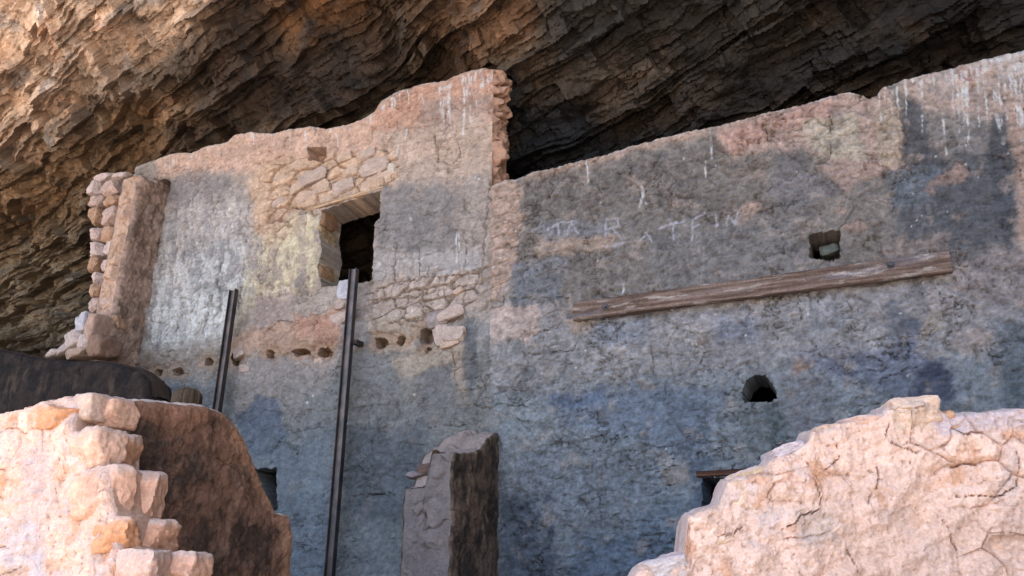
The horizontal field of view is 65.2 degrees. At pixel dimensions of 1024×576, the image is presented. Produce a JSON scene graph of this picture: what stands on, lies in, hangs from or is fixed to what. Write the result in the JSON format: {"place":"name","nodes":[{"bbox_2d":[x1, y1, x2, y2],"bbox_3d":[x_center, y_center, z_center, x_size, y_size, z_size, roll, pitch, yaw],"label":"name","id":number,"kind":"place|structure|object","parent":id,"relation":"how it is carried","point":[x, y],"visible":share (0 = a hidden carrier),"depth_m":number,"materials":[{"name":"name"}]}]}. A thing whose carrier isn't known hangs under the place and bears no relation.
{"place":"outdoors","nodes":[
{"label":"outdoors","id":0,"kind":"place"},
{"bbox_2d":[0,0,1023,496],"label":"cliff","id":1,"kind":"structure","parent":0,"point":[90,90],"depth_m":12.33,"materials":[{"name":"brown stone"}]},
{"bbox_3d":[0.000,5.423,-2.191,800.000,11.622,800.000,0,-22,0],"label":"ground","id":2,"kind":"structure","parent":0,"visible":0},
{"bbox_2d":[0,311,171,413],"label":"wall","id":3,"kind":"structure","parent":2,"relation":"on","point":[67,368],"depth_m":11.31,"materials":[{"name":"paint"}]},
{"bbox_2d":[0,392,213,575],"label":"front wall","id":4,"kind":"structure","parent":2,"relation":"on","point":[81,494],"depth_m":5.33,"materials":[{"name":"stone"}]},
{"bbox_2d":[86,171,169,366],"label":"wing wall","id":5,"kind":"structure","parent":2,"relation":"on","point":[126,212],"depth_m":12.44,"materials":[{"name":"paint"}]},
{"bbox_2d":[170,387,202,404],"bbox_3d":[-3.765,2.604,8.738,0.348,3.118,0.349,0,-22,0],"label":"wooden post","id":6,"kind":"object","parent":2,"relation":"on","point":[188,395],"visible":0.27,"depth_m":9.16,"materials":[{"name":"brown wood"}]},
{"bbox_2d":[114,396,292,575],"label":"return wall","id":7,"kind":"structure","parent":2,"relation":"on","point":[218,507],"depth_m":6.48,"materials":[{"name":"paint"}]},
{"bbox_2d":[212,289,238,412],"bbox_3d":[-4.012,2.344,10.607,0.115,5.001,0.075,-9,-24,22],"label":"steel post","id":8,"kind":"object","parent":2,"relation":"on","point":[220,385],"visible":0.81,"depth_m":11.19,"materials":[{"name":"grey metal"}]},
{"bbox_2d":[134,68,512,575],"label":"masonry wall","id":9,"kind":"structure","parent":2,"relation":"on","point":[256,220],"depth_m":10.99,"materials":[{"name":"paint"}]},
{"bbox_2d":[324,268,363,575],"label":"steel post","id":10,"kind":"object","parent":2,"relation":"on","point":[349,341],"visible":1,"depth_m":9.98,"materials":[{"name":"grey metal"}]},
{"bbox_2d":[400,429,498,575],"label":"stub wall","id":11,"kind":"structure","parent":2,"relation":"on","point":[450,515],"depth_m":8.17,"materials":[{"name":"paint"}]},
{"bbox_2d":[489,50,1023,575],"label":"masonry wall","id":12,"kind":"structure","parent":2,"relation":"on","point":[625,442],"depth_m":8.66,"materials":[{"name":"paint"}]},
{"bbox_2d":[572,251,952,320],"bbox_3d":[2.531,0.006,8.641,3.956,0.272,0.120,-9,-24,22],"label":"wooden plank","id":13,"kind":"object","parent":12,"relation":"attached to","point":[908,267],"visible":1,"depth_m":8.52,"materials":[{"name":"brown wood"}]},
{"bbox_2d":[627,395,1023,575],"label":"front wall","id":14,"kind":"structure","parent":2,"relation":"on","point":[923,485],"depth_m":4.85,"materials":[{"name":"beige stone"}]}
]}

